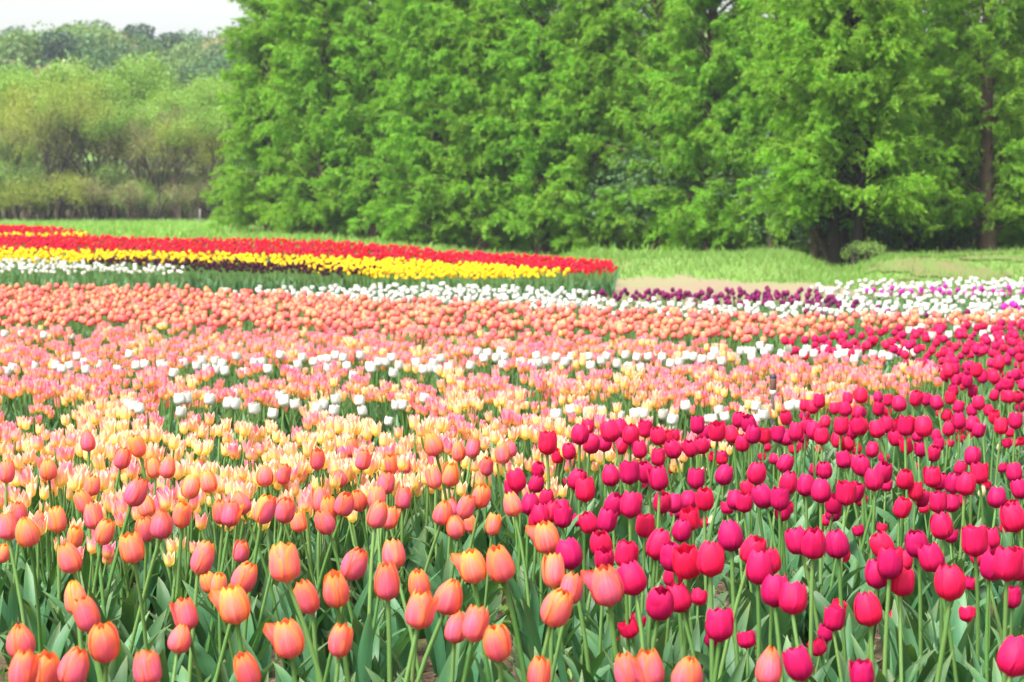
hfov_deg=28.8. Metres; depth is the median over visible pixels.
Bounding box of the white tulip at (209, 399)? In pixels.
[200,392,223,462]
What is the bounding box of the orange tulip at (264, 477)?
[256,464,308,609]
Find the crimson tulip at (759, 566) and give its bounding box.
[745,549,794,681]
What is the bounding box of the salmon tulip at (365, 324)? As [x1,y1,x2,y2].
[361,320,367,361]
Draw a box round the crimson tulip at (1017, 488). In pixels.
[1010,478,1023,630]
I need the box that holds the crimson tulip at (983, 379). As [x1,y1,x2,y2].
[968,370,987,422]
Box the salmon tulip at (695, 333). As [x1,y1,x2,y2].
[692,329,698,364]
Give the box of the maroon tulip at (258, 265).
[255,263,265,289]
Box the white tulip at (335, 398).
[330,392,340,415]
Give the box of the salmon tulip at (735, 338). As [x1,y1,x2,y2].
[729,335,737,368]
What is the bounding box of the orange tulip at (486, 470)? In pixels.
[442,456,509,577]
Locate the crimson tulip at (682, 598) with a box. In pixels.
[666,582,695,657]
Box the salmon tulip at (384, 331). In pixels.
[381,328,387,334]
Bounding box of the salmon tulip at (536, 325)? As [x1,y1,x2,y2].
[534,322,539,331]
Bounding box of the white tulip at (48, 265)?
[44,264,51,282]
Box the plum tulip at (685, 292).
[683,290,687,313]
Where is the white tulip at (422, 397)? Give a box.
[415,392,428,442]
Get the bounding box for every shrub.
[211,145,335,232]
[546,130,729,252]
[678,172,808,253]
[840,237,887,265]
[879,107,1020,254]
[935,213,1020,252]
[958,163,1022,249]
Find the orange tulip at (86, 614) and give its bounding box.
[72,595,102,681]
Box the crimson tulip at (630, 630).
[618,616,638,659]
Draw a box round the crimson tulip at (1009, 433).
[994,428,1013,483]
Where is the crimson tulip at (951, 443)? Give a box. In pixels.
[945,438,954,455]
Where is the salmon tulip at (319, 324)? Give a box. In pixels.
[316,320,322,332]
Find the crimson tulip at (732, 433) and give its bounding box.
[715,425,740,556]
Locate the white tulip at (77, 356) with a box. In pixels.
[69,352,81,402]
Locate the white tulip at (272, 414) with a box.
[267,407,278,442]
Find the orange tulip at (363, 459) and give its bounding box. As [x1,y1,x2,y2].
[311,448,372,570]
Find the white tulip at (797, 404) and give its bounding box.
[793,399,799,422]
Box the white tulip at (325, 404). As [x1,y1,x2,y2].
[319,399,328,410]
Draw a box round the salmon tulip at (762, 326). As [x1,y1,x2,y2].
[760,323,765,335]
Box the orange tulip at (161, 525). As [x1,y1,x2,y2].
[102,509,172,679]
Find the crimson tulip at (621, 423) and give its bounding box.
[615,417,647,541]
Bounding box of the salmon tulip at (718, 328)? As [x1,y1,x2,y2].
[715,325,720,361]
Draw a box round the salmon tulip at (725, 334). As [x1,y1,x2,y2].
[723,331,741,368]
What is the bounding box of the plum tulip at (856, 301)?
[854,299,858,323]
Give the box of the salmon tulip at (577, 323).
[574,320,579,348]
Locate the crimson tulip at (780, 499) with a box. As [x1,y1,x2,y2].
[741,485,809,650]
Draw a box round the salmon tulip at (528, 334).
[526,331,531,337]
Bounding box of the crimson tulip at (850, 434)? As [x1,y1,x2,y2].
[846,426,856,479]
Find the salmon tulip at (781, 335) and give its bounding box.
[779,333,785,377]
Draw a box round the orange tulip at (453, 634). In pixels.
[444,610,464,681]
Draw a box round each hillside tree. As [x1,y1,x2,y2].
[0,25,32,56]
[0,27,82,140]
[0,58,24,71]
[0,60,11,70]
[0,61,38,149]
[26,20,113,40]
[29,30,78,72]
[33,64,96,145]
[55,32,127,76]
[66,19,131,63]
[75,19,116,32]
[88,64,119,164]
[90,34,159,54]
[96,32,176,78]
[108,48,194,152]
[110,28,138,40]
[123,22,158,51]
[156,27,209,47]
[156,32,186,59]
[158,38,212,82]
[169,58,216,165]
[171,53,209,80]
[184,41,231,74]
[187,36,211,47]
[195,54,250,165]
[197,34,247,56]
[201,37,218,47]
[205,40,265,91]
[207,30,221,40]
[224,17,258,50]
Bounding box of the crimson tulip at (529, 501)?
[508,492,546,632]
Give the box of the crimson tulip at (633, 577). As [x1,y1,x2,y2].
[602,560,646,679]
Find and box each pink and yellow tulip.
[0,350,13,405]
[0,352,13,367]
[0,377,9,412]
[0,411,15,461]
[0,424,17,460]
[0,484,44,562]
[1,374,29,428]
[1,383,8,421]
[1,429,28,490]
[5,379,44,436]
[6,351,29,416]
[11,345,30,400]
[11,358,32,409]
[12,378,51,433]
[17,460,74,564]
[21,402,54,455]
[22,377,55,428]
[23,373,54,445]
[26,367,51,420]
[27,380,57,444]
[28,350,54,378]
[31,433,76,533]
[38,357,54,379]
[44,385,70,429]
[45,369,73,431]
[45,374,86,437]
[53,394,76,428]
[54,344,76,384]
[55,471,92,535]
[64,373,90,425]
[70,359,76,382]
[70,376,103,409]
[72,374,87,409]
[73,355,100,396]
[74,350,95,378]
[74,536,115,622]
[78,419,103,464]
[87,496,163,642]
[88,404,116,433]
[89,367,116,399]
[91,356,110,389]
[92,364,126,430]
[94,343,132,384]
[96,375,129,401]
[99,380,121,416]
[103,390,117,415]
[106,378,121,420]
[110,457,158,597]
[116,388,140,423]
[118,361,133,389]
[125,401,152,429]
[130,367,161,421]
[130,490,180,563]
[131,373,169,429]
[131,410,168,447]
[133,361,142,392]
[134,395,158,423]
[136,371,162,411]
[139,366,167,378]
[139,388,166,424]
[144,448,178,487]
[146,350,171,395]
[146,392,171,444]
[147,382,190,454]
[149,478,182,525]
[152,483,228,601]
[154,396,175,430]
[157,357,187,390]
[167,413,214,459]
[168,350,183,382]
[174,386,194,428]
[181,356,197,383]
[191,366,224,425]
[192,397,204,418]
[195,386,221,442]
[199,355,211,386]
[201,351,229,388]
[203,387,228,436]
[212,350,243,388]
[214,387,246,465]
[216,489,262,574]
[219,423,258,474]
[221,352,240,385]
[225,387,250,440]
[226,439,264,525]
[232,382,267,446]
[233,376,278,426]
[236,362,266,401]
[246,389,272,443]
[251,345,276,389]
[253,386,281,423]
[253,388,278,430]
[257,393,288,429]
[262,345,289,389]
[269,466,313,546]
[273,364,304,431]
[276,371,301,441]
[284,489,331,593]
[287,383,304,429]
[287,425,308,453]
[292,410,333,475]
[293,347,316,383]
[299,381,328,429]
[300,374,330,408]
[301,375,328,410]
[302,371,342,435]
[306,344,323,378]
[313,360,336,374]
[315,363,339,409]
[323,364,359,416]
[327,444,369,583]
[332,349,354,385]
[334,434,370,488]
[338,372,376,418]
[341,384,354,419]
[347,387,382,442]
[349,366,370,398]
[365,348,387,406]
[366,354,385,388]
[375,380,402,433]
[375,442,410,455]
[375,444,400,513]
[385,350,409,389]
[393,356,412,417]
[394,378,416,430]
[395,452,424,546]
[401,391,425,434]
[408,383,431,418]
[408,396,443,456]
[410,355,438,395]
[411,394,433,435]
[419,355,445,392]
[421,389,442,405]
[426,434,470,506]
[428,404,460,456]
[435,413,466,458]
[439,361,462,387]
[442,413,474,494]
[444,387,465,418]
[446,375,467,420]
[448,407,476,427]
[450,345,480,377]
[458,375,486,449]
[462,428,482,483]
[465,413,485,459]
[468,372,488,423]
[468,380,484,417]
[476,376,514,423]
[477,375,509,457]
[483,390,501,456]
[484,368,501,422]
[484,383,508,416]
[489,407,532,479]
[491,460,513,511]
[494,361,509,381]
[498,383,524,447]
[499,386,526,397]
[499,413,531,460]
[503,358,536,399]
[516,401,557,449]
[519,369,548,441]
[519,422,545,458]
[520,413,545,459]
[521,376,561,422]
[525,346,546,395]
[528,389,553,429]
[530,372,565,417]
[531,425,564,463]
[540,368,561,399]
[542,459,575,500]
[544,388,564,421]
[550,366,568,376]
[551,357,572,378]
[551,379,577,443]
[565,399,598,461]
[574,354,594,394]
[575,367,613,415]
[581,413,617,502]
[583,384,609,419]
[590,369,614,413]
[591,379,614,412]
[607,437,649,493]
[628,391,646,402]
[629,378,664,425]
[637,345,661,382]
[640,399,660,426]
[641,366,669,427]
[641,417,666,498]
[641,429,682,514]
[642,376,680,417]
[644,370,659,382]
[645,359,670,378]
[659,381,681,424]
[660,390,687,429]
[662,363,694,420]
[662,386,686,439]
[671,364,697,419]
[674,374,690,424]
[676,385,704,436]
[677,430,720,510]
[684,361,705,413]
[685,382,696,429]
[689,356,717,382]
[689,391,718,421]
[690,365,725,413]
[693,373,720,423]
[694,393,720,420]
[694,394,722,416]
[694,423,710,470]
[710,352,726,381]
[713,374,734,412]
[718,367,752,424]
[722,379,745,405]
[724,402,739,446]
[730,358,768,411]
[730,386,755,405]
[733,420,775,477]
[738,368,763,405]
[742,393,777,426]
[746,388,765,428]
[752,354,765,394]
[755,359,781,400]
[755,380,770,404]
[756,353,775,401]
[758,381,785,443]
[766,361,787,404]
[768,381,793,426]
[770,392,800,428]
[773,351,801,389]
[774,387,793,447]
[776,366,801,412]
[781,371,810,421]
[788,391,807,443]
[789,359,812,413]
[802,372,822,390]
[810,391,835,434]
[811,383,837,417]
[813,351,834,393]
[815,362,835,380]
[820,371,835,415]
[827,363,851,414]
[829,356,857,389]
[829,365,856,394]
[830,390,855,438]
[834,375,843,383]
[837,384,858,403]
[841,367,869,386]
[850,371,880,419]
[854,373,871,404]
[856,368,881,432]
[856,394,875,438]
[860,354,885,394]
[869,374,897,400]
[880,362,906,395]
[882,374,910,417]
[895,365,921,398]
[899,382,912,436]
[907,366,941,417]
[913,363,942,409]
[920,359,941,395]
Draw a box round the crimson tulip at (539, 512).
[509,503,573,638]
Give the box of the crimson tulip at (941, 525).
[912,511,984,681]
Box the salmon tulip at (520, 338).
[518,335,523,341]
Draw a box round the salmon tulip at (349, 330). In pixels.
[347,328,355,363]
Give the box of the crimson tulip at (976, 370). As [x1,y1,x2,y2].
[970,362,1003,455]
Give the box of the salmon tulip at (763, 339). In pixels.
[744,336,766,374]
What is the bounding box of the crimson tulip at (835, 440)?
[831,432,859,480]
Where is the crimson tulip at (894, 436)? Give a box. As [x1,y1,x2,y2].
[877,428,903,512]
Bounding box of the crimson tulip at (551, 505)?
[519,500,560,600]
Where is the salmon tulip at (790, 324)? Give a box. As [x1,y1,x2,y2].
[787,321,793,327]
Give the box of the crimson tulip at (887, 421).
[872,414,902,526]
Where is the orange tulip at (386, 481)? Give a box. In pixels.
[350,471,402,612]
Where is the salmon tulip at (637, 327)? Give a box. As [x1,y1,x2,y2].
[615,325,640,360]
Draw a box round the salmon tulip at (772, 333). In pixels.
[770,330,775,354]
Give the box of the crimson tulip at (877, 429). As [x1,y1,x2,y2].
[869,419,911,531]
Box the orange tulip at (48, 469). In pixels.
[14,458,56,582]
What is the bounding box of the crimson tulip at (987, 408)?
[983,404,1016,461]
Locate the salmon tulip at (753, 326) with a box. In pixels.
[741,325,756,365]
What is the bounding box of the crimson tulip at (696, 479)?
[687,467,738,590]
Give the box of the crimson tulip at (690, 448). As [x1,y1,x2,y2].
[678,439,721,544]
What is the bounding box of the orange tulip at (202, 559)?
[129,540,224,681]
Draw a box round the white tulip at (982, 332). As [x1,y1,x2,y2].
[973,330,986,362]
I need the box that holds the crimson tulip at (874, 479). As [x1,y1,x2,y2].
[847,467,885,642]
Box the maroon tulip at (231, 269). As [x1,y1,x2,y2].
[228,267,234,292]
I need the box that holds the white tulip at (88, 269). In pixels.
[87,268,93,290]
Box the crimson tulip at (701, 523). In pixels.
[698,516,708,545]
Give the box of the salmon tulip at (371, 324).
[368,320,374,332]
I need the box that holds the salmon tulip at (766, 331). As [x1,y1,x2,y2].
[763,326,782,362]
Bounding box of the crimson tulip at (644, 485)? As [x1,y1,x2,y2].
[642,483,647,494]
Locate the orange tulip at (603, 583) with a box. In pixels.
[580,564,623,662]
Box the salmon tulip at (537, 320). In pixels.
[534,318,540,324]
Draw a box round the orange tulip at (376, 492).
[356,485,407,665]
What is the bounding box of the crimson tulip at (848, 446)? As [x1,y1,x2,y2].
[841,437,883,514]
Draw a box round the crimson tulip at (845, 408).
[838,399,892,488]
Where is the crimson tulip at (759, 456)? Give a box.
[757,452,770,482]
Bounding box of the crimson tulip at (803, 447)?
[792,441,807,494]
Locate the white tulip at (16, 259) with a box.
[8,258,18,281]
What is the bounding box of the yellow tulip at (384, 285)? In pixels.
[383,268,385,297]
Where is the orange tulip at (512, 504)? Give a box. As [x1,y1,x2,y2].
[491,491,545,661]
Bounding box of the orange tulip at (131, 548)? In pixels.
[119,531,187,681]
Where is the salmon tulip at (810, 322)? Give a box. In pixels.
[808,319,813,362]
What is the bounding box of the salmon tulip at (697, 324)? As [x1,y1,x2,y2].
[695,322,701,347]
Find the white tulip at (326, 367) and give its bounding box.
[323,363,331,404]
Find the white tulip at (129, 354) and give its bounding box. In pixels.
[125,349,133,387]
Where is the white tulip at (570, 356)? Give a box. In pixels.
[567,352,575,378]
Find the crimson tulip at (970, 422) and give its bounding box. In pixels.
[964,416,991,525]
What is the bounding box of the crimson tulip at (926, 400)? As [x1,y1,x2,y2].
[915,392,951,468]
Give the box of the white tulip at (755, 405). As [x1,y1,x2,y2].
[751,399,772,453]
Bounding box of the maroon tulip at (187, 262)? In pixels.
[186,261,192,288]
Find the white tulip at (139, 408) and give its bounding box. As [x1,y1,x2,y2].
[134,402,161,447]
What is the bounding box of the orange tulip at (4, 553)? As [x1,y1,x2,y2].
[0,543,13,634]
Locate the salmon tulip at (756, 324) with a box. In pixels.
[752,323,758,375]
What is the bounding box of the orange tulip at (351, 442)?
[343,437,357,529]
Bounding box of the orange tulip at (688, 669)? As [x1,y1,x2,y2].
[671,656,702,681]
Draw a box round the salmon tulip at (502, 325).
[500,322,505,328]
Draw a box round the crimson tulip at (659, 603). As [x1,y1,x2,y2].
[646,585,673,650]
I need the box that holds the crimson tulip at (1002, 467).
[998,461,1023,507]
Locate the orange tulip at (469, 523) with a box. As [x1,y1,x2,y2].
[442,515,503,613]
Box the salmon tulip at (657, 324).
[654,321,660,327]
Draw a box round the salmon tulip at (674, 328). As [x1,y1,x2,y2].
[672,325,677,344]
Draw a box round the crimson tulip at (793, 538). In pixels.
[785,525,882,681]
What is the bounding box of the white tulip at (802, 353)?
[799,349,807,388]
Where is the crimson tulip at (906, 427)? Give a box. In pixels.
[868,414,930,549]
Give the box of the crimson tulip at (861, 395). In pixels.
[835,386,876,479]
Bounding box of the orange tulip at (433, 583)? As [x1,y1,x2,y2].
[427,496,465,593]
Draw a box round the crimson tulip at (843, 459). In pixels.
[836,450,909,541]
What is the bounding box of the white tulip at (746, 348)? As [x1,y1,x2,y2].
[744,346,751,366]
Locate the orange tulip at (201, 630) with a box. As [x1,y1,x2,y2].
[173,498,225,660]
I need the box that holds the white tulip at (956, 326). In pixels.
[953,325,960,355]
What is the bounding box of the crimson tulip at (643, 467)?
[637,460,666,585]
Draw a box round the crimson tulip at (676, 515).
[658,512,678,563]
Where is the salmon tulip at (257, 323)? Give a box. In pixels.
[254,320,260,328]
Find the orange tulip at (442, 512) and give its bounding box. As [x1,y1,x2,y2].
[358,500,452,677]
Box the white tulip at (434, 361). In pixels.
[429,358,437,397]
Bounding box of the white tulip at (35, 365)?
[23,361,38,399]
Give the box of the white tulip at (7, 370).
[0,366,23,421]
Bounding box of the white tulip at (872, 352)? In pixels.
[868,349,876,394]
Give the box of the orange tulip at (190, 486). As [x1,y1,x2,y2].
[113,473,199,649]
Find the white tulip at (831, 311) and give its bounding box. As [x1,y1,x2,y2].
[827,309,833,340]
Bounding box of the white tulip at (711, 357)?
[707,352,715,365]
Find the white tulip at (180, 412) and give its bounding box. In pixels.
[159,405,186,487]
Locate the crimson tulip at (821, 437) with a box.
[793,426,852,563]
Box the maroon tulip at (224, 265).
[223,264,226,287]
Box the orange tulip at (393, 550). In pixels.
[382,538,463,681]
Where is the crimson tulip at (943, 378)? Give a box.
[923,369,948,437]
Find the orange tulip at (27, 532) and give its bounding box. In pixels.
[0,516,74,659]
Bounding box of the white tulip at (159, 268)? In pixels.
[149,266,161,288]
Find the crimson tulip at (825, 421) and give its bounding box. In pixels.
[809,415,830,475]
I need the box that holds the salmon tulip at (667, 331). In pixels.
[663,328,669,340]
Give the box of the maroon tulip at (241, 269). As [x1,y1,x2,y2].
[237,267,243,289]
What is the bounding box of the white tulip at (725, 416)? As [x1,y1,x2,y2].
[720,411,729,442]
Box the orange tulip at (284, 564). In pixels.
[269,541,323,681]
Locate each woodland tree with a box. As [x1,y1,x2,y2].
[0,52,104,216]
[0,58,102,175]
[0,79,80,218]
[0,101,82,218]
[0,107,56,219]
[0,127,113,209]
[0,138,42,215]
[6,64,121,220]
[15,130,54,210]
[17,89,133,219]
[26,68,151,218]
[28,80,131,216]
[29,56,94,182]
[49,67,153,215]
[51,138,116,213]
[58,98,163,218]
[86,48,183,172]
[93,108,183,218]
[109,92,226,218]
[113,76,168,212]
[114,72,240,205]
[121,101,216,219]
[125,112,223,219]
[136,78,243,218]
[144,77,205,212]
[152,100,244,170]
[170,143,201,169]
[176,76,221,209]
[190,119,236,172]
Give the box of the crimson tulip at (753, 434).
[729,424,775,539]
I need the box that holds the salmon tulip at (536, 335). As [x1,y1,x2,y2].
[533,332,538,342]
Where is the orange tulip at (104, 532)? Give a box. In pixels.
[41,518,114,657]
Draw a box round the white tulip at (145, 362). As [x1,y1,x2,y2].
[141,359,148,368]
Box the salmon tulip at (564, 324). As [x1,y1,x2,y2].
[561,321,567,351]
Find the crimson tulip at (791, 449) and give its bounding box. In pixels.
[789,444,799,496]
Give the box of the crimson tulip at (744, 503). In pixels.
[735,492,798,653]
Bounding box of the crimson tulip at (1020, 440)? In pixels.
[1017,436,1023,470]
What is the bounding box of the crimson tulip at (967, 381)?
[944,373,990,456]
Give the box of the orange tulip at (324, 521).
[314,509,405,681]
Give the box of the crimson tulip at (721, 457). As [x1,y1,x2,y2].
[712,450,743,563]
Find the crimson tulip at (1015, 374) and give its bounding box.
[1005,368,1020,418]
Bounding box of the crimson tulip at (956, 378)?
[951,374,961,434]
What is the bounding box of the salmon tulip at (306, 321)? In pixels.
[303,317,315,364]
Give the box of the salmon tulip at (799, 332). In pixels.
[796,328,811,365]
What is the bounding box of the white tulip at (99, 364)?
[94,360,115,400]
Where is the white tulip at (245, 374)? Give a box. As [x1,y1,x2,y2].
[238,367,246,413]
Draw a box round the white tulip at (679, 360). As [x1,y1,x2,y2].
[675,356,683,365]
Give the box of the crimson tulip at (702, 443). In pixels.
[694,435,726,530]
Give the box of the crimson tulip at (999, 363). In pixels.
[987,355,1014,426]
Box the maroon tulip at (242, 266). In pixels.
[241,265,247,288]
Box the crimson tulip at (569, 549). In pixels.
[556,537,595,681]
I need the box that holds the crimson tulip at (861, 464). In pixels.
[835,454,896,563]
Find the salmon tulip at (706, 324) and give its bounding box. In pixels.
[693,321,709,353]
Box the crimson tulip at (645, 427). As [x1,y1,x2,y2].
[637,419,678,512]
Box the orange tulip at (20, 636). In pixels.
[6,623,35,657]
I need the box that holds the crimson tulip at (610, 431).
[600,419,669,566]
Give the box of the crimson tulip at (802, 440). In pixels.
[775,433,808,502]
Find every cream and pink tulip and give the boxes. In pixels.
[0,344,12,353]
[0,376,16,424]
[0,415,45,492]
[0,440,8,462]
[0,448,54,513]
[0,480,17,505]
[0,482,51,590]
[0,504,22,592]
[2,452,34,512]
[3,472,37,552]
[7,466,111,584]
[13,419,37,491]
[21,438,51,510]
[28,509,89,631]
[32,325,50,351]
[32,429,66,503]
[39,458,107,555]
[46,358,64,405]
[50,348,71,370]
[52,428,80,465]
[58,432,99,490]
[60,387,92,429]
[60,410,87,462]
[62,484,161,618]
[65,450,95,533]
[66,441,117,509]
[69,384,95,404]
[75,443,134,530]
[76,421,96,464]
[77,396,125,435]
[83,385,111,409]
[84,430,122,529]
[88,406,131,465]
[91,480,148,577]
[94,492,130,589]
[95,400,122,429]
[98,332,113,348]
[99,326,117,349]
[103,418,147,489]
[107,429,142,519]
[110,390,133,429]
[112,443,158,528]
[114,355,131,378]
[116,427,152,482]
[123,457,172,547]
[130,338,146,383]
[133,417,160,476]
[136,425,183,491]
[139,333,166,371]
[144,432,170,480]
[146,321,167,338]
[163,373,197,435]
[163,536,199,636]
[166,445,194,523]
[167,377,211,439]
[167,421,208,486]
[170,436,207,481]
[170,459,210,555]
[174,405,192,451]
[175,347,191,377]
[175,389,210,438]
[178,441,219,537]
[186,411,234,514]
[195,476,235,569]
[201,464,257,559]
[202,424,238,474]
[205,333,223,354]
[206,476,228,547]
[208,344,224,380]
[208,481,270,649]
[209,473,234,538]
[215,466,247,533]
[216,418,257,473]
[218,338,242,376]
[220,459,280,598]
[226,392,257,421]
[231,435,252,466]
[251,453,313,550]
[251,494,312,551]
[252,437,278,471]
[253,419,285,472]
[253,440,274,495]
[256,421,289,464]
[261,429,293,497]
[262,451,301,529]
[262,479,312,575]
[267,439,316,557]
[268,347,288,376]
[277,452,314,529]
[284,383,302,435]
[287,349,304,365]
[293,326,307,340]
[295,393,328,446]
[296,430,333,483]
[300,416,364,512]
[302,408,343,445]
[303,359,314,410]
[308,430,336,535]
[309,452,390,580]
[310,462,367,553]
[311,427,352,495]
[318,380,332,404]
[319,377,346,434]
[323,432,369,493]
[328,456,415,548]
[331,473,415,564]
[333,414,371,445]
[335,361,343,384]
[335,381,367,424]
[337,335,357,365]
[344,484,400,583]
[345,470,366,490]
[346,338,364,371]
[346,413,370,420]
[357,421,397,481]
[358,433,373,448]
[359,454,423,576]
[364,346,387,384]
[365,384,379,441]
[367,379,406,445]
[369,451,384,479]
[374,454,424,540]
[375,443,412,502]
[385,379,418,435]
[385,426,416,452]
[388,474,422,540]
[395,392,427,435]
[398,435,424,497]
[402,466,459,558]
[403,363,424,415]
[407,414,451,527]
[408,456,443,566]
[410,345,434,387]
[412,347,437,382]
[414,416,462,464]
[418,433,454,505]
[423,346,433,382]
[423,481,474,560]
[429,373,464,415]
[435,366,464,417]
[440,385,468,431]
[442,455,498,531]
[444,336,455,346]
[446,389,477,425]
[450,396,483,452]
[452,456,490,514]
[464,422,490,480]
[465,418,508,520]
[469,330,491,368]
[476,448,526,556]
[484,396,532,459]
[488,388,524,451]
[488,424,531,520]
[490,338,509,369]
[492,339,514,376]
[513,448,540,493]
[516,401,539,451]
[522,357,529,396]
[522,473,568,536]
[524,417,573,498]
[532,415,562,457]
[536,465,567,530]
[537,435,582,498]
[538,371,566,417]
[557,349,586,395]
[558,330,569,340]
[559,381,580,425]
[559,392,587,443]
[562,402,593,465]
[564,450,606,505]
[571,377,602,430]
[585,431,614,500]
[594,344,611,370]
[594,448,637,499]
[596,454,633,492]
[597,401,629,420]
[606,374,641,418]
[609,338,625,370]
[610,364,645,416]
[613,375,625,408]
[613,379,644,418]
[621,363,644,415]
[622,445,654,497]
[624,415,648,482]
[632,458,655,505]
[637,338,658,372]
[641,388,680,446]
[647,416,663,453]
[664,343,682,379]
[668,451,706,495]
[670,350,688,375]
[684,382,727,444]
[687,439,733,488]
[691,366,730,421]
[704,343,725,370]
[719,350,740,402]
[731,428,768,488]
[740,396,771,449]
[761,402,782,448]
[781,372,813,420]
[797,373,816,390]
[799,391,833,447]
[810,365,833,416]
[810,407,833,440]
[826,380,845,391]
[869,372,894,406]
[894,360,926,416]
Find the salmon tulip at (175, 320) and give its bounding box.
[173,317,179,336]
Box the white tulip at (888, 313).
[886,311,891,337]
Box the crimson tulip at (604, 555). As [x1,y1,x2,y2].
[565,545,613,681]
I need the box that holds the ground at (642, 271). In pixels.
[2,142,1023,290]
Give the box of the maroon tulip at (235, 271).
[231,269,237,289]
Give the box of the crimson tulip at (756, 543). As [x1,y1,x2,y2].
[661,535,766,681]
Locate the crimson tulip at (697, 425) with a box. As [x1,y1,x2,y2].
[672,415,719,538]
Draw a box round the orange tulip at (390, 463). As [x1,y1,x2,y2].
[384,452,410,567]
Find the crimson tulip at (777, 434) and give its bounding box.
[761,425,784,535]
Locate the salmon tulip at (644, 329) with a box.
[641,326,647,352]
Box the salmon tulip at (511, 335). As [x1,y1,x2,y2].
[509,331,515,371]
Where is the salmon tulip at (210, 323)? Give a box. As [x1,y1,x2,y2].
[207,320,213,326]
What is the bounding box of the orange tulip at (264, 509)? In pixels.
[197,493,275,659]
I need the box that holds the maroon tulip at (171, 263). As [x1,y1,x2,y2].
[165,262,173,284]
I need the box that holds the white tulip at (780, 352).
[777,349,785,390]
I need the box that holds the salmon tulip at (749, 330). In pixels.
[747,326,752,334]
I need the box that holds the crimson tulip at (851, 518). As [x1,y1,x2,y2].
[847,418,873,524]
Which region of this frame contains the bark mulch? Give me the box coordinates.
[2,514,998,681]
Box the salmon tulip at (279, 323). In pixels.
[276,320,282,330]
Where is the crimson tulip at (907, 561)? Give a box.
[878,549,930,669]
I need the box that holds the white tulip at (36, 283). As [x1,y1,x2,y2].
[31,264,39,285]
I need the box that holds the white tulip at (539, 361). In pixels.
[536,358,547,414]
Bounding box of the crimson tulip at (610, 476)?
[589,463,642,616]
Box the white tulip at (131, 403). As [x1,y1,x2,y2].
[129,400,148,445]
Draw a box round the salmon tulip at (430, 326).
[428,324,434,334]
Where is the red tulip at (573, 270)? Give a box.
[570,268,577,294]
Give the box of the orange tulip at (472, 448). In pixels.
[429,437,480,546]
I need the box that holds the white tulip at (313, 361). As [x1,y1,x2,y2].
[309,357,317,372]
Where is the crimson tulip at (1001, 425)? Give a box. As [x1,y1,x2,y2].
[967,417,1008,527]
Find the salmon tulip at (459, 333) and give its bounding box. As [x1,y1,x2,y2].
[456,329,461,345]
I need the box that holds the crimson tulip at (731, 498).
[723,489,745,622]
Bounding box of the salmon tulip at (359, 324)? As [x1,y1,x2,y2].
[356,321,362,330]
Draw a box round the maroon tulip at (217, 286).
[211,267,221,292]
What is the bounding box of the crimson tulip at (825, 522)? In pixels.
[822,514,847,588]
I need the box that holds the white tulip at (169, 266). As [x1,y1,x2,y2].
[166,264,173,286]
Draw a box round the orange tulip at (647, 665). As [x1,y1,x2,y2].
[630,648,664,681]
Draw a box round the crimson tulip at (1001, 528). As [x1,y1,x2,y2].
[999,524,1006,544]
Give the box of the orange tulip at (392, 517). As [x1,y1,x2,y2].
[319,505,400,636]
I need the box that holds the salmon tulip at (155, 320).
[152,317,158,330]
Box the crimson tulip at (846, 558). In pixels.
[838,551,850,600]
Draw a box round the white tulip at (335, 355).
[331,350,339,360]
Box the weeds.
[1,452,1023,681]
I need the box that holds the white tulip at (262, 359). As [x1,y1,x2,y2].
[257,357,265,375]
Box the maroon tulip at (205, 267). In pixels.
[196,266,206,292]
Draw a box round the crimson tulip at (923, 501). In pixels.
[873,489,929,558]
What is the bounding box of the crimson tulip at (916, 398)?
[892,389,926,470]
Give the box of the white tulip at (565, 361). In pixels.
[561,357,569,369]
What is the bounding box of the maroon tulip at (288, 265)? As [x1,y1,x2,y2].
[286,264,294,289]
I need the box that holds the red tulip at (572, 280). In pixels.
[568,266,578,288]
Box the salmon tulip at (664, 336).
[661,332,684,363]
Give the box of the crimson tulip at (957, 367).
[933,362,965,433]
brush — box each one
[0,156,58,219]
[0,171,49,220]
[0,178,24,220]
[2,181,55,219]
[6,191,49,219]
[11,160,76,218]
[28,186,57,218]
[35,169,105,220]
[37,173,79,219]
[41,161,128,219]
[48,175,110,220]
[68,158,138,219]
[81,178,150,220]
[102,165,131,216]
[102,167,136,218]
[107,178,158,220]
[116,196,143,219]
[119,165,173,217]
[119,174,167,218]
[129,162,219,215]
[136,164,193,217]
[147,194,183,219]
[148,177,220,220]
[148,188,191,218]
[161,190,197,218]
[179,168,223,217]
[182,193,222,219]
[184,167,249,218]
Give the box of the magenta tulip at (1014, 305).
[1012,302,1017,308]
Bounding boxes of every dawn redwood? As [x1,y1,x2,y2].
[199,0,334,232]
[239,0,333,230]
[243,0,397,235]
[298,1,387,235]
[310,0,438,239]
[344,0,504,248]
[361,2,440,240]
[409,0,550,251]
[418,9,518,247]
[463,0,606,255]
[502,6,563,251]
[514,0,654,255]
[569,0,722,251]
[611,0,797,252]
[623,0,703,250]
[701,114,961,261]
[702,0,828,250]
[734,0,965,266]
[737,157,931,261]
[751,0,941,264]
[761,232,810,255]
[763,0,964,264]
[851,0,1000,254]
[895,0,1023,251]
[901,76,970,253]
[974,0,1023,250]
[993,2,1023,247]
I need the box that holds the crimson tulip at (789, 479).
[766,470,802,575]
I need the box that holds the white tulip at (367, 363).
[365,361,372,385]
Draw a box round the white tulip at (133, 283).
[130,265,136,286]
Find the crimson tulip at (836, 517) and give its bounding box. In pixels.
[822,510,841,597]
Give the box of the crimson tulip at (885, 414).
[874,407,891,446]
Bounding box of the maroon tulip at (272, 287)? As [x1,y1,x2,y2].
[268,267,277,291]
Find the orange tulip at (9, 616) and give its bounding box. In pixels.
[0,500,43,666]
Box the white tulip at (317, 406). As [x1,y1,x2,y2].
[300,402,322,474]
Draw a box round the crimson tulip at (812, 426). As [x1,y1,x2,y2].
[799,420,842,531]

